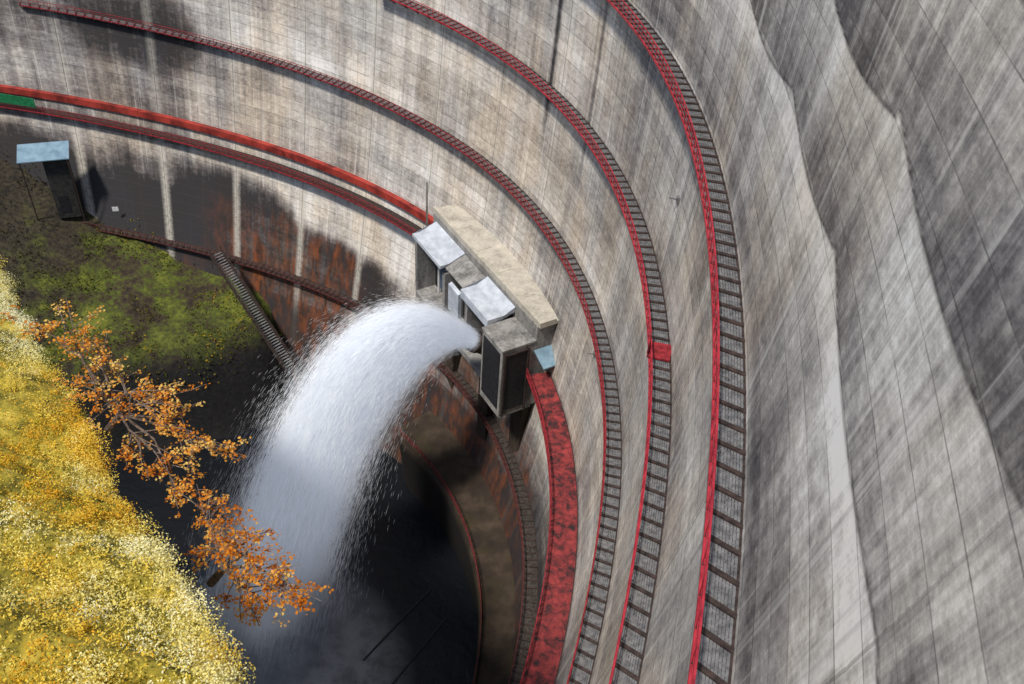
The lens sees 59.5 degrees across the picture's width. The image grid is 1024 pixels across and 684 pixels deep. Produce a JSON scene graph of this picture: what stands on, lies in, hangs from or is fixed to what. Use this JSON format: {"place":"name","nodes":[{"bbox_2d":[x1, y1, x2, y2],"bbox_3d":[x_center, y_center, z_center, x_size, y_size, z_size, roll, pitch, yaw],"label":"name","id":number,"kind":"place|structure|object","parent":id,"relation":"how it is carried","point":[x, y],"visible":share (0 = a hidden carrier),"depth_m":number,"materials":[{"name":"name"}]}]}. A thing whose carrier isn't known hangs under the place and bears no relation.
{"place":"outdoors","nodes":[
{"label":"outdoors","id":0,"kind":"place"},
{"bbox_2d":[0,281,213,683],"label":"hill","id":1,"kind":"structure","parent":0,"point":[154,668],"depth_m":23.17,"materials":[{"name":"yellow plant"}]},
{"bbox_2d":[0,298,251,517],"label":"maple tree","id":2,"kind":"object","parent":1,"relation":"on","point":[119,410],"visible":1,"depth_m":31.97,"materials":[{"name":"orange plant"}]},
{"bbox_2d":[0,255,255,683],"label":"hillside shrubs","id":3,"kind":"object","parent":1,"relation":"on","point":[219,670],"visible":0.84,"depth_m":22.91,"materials":[{"name":"yellow plant"}]},
{"bbox_2d":[166,482,333,626],"bbox_3d":[-9.039,6.986,29.151,2.953,3.938,8.443,-28,50,-32],"label":"maple tree","id":4,"kind":"object","parent":1,"relation":"on","point":[231,551],"visible":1,"depth_m":27.47,"materials":[{"name":"orange plant"}]},
{"bbox_2d":[0,146,296,463],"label":"ground","id":5,"kind":"structure","parent":0,"point":[225,399],"depth_m":148.48,"materials":[{"name":"green plant"}]},
{"bbox_2d":[17,140,85,220],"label":"shed","id":6,"kind":"structure","parent":5,"relation":"on","point":[53,157],"depth_m":148.41,"materials":[{"name":"grey concrete"}]},
{"bbox_2d":[57,195,71,212],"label":"door","id":7,"kind":"structure","parent":6,"relation":"in","point":[64,202],"depth_m":152.26,"materials":[{"name":"black metal"}]},
{"bbox_2d":[209,246,295,380],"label":"metal staircase","id":8,"kind":"structure","parent":5,"relation":"on","point":[254,301],"depth_m":148.45,"materials":[{"name":"metal"}]},
{"bbox_2d":[397,410,515,683],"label":"concrete terrace","id":9,"kind":"structure","parent":5,"relation":"on","point":[437,442],"depth_m":126.57,"materials":[{"name":"concrete"}]},
{"bbox_2d":[399,426,480,683],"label":"guard rail","id":10,"kind":"object","parent":9,"relation":"on","point":[417,449],"visible":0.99,"depth_m":125.61,"materials":[{"name":"red metal"}]},
{"bbox_2d":[445,349,461,388],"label":"concrete pier","id":11,"kind":"structure","parent":9,"relation":"on","point":[453,362],"depth_m":132.50,"materials":[{"name":"grey concrete"}]},
{"bbox_2d":[477,377,493,440],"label":"concrete pier","id":12,"kind":"structure","parent":9,"relation":"on","point":[487,411],"depth_m":127.13,"materials":[{"name":"grey concrete"}]},
{"bbox_2d":[0,0,1023,683],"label":"dam wall","id":13,"kind":"structure","parent":5,"relation":"on","point":[870,154],"depth_m":54.10,"materials":[{"name":"concrete"}]},
{"bbox_2d":[0,102,421,235],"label":"catwalk","id":14,"kind":"object","parent":13,"relation":"on","point":[399,221],"visible":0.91,"depth_m":143.78,"materials":[{"name":"metal"}]},
{"bbox_2d":[0,93,35,107],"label":"green barrier","id":15,"kind":"object","parent":14,"relation":"on","point":[17,100],"visible":1,"depth_m":150.92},
{"bbox_2d":[0,84,432,224],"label":"red girder","id":16,"kind":"object","parent":13,"relation":"attached to","point":[405,205],"visible":0.94,"depth_m":144.58,"materials":[{"name":"red metal"}]},
{"bbox_2d":[82,222,537,683],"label":"catwalk","id":17,"kind":"object","parent":13,"relation":"attached to","point":[505,455],"visible":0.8,"depth_m":121.17,"materials":[{"name":"metal"}]},
{"bbox_2d":[18,0,621,683],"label":"catwalk","id":18,"kind":"object","parent":13,"relation":"attached to","point":[600,572],"visible":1,"depth_m":89.03,"materials":[{"name":"metal"}]},
{"bbox_2d":[412,204,558,417],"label":"gate house","id":19,"kind":"structure","parent":13,"relation":"attached to","point":[468,267],"depth_m":112.31,"materials":[{"name":"concrete"}]},
{"bbox_2d":[426,181,427,225],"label":"steel post","id":20,"kind":"object","parent":19,"relation":"on","point":[426,203],"visible":0.64,"depth_m":124.00,"materials":[{"name":"metal"}]},
{"bbox_2d":[440,267,445,289],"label":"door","id":21,"kind":"structure","parent":19,"relation":"in","point":[443,269],"depth_m":126.29,"materials":[{"name":"blue metal"}]},
{"bbox_2d":[508,404,531,451],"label":"concrete pier","id":22,"kind":"structure","parent":13,"relation":"attached to","point":[518,420],"depth_m":118.06,"materials":[{"name":"grey concrete"}]},
{"bbox_2d":[390,0,671,683],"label":"catwalk","id":23,"kind":"object","parent":13,"relation":"on","point":[658,320],"visible":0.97,"depth_m":62.38,"materials":[{"name":"metal"}]},
{"bbox_2d":[646,330,670,361],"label":"red hatch","id":24,"kind":"object","parent":23,"relation":"on","point":[661,351],"visible":0.96,"depth_m":65.41,"materials":[{"name":"paint"}]},
{"bbox_2d":[520,368,577,683],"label":"catwalk","id":25,"kind":"object","parent":13,"relation":"attached to","point":[545,654],"visible":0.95,"depth_m":90.13,"materials":[{"name":"metal"}]},
{"bbox_2d":[669,195,679,203],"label":"wall lamp","id":26,"kind":"object","parent":13,"relation":"attached to","point":[677,198],"visible":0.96,"depth_m":69.33,"materials":[{"name":"metal"}]},
{"bbox_2d":[607,0,745,683],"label":"catwalk","id":27,"kind":"object","parent":13,"relation":"on","point":[688,107],"visible":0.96,"depth_m":41.22,"materials":[{"name":"metal"}]},
{"bbox_2d":[105,421,477,683],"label":"river","id":28,"kind":"structure","parent":0,"point":[409,556],"depth_m":130.57,"materials":[{"name":"black liquid"}]},
{"bbox_2d":[173,283,481,682],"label":"water jet","id":29,"kind":"object","parent":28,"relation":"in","point":[334,422],"visible":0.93,"depth_m":107.59},
{"bbox_2d":[363,590,429,660],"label":"concrete sill","id":30,"kind":"structure","parent":28,"relation":"in","point":[395,626],"depth_m":125.33,"materials":[{"name":"black concrete"}]},
{"bbox_2d":[392,617,446,683],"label":"concrete sill","id":31,"kind":"structure","parent":28,"relation":"in","point":[416,654],"depth_m":122.49,"materials":[{"name":"grey concrete"}]}
]}

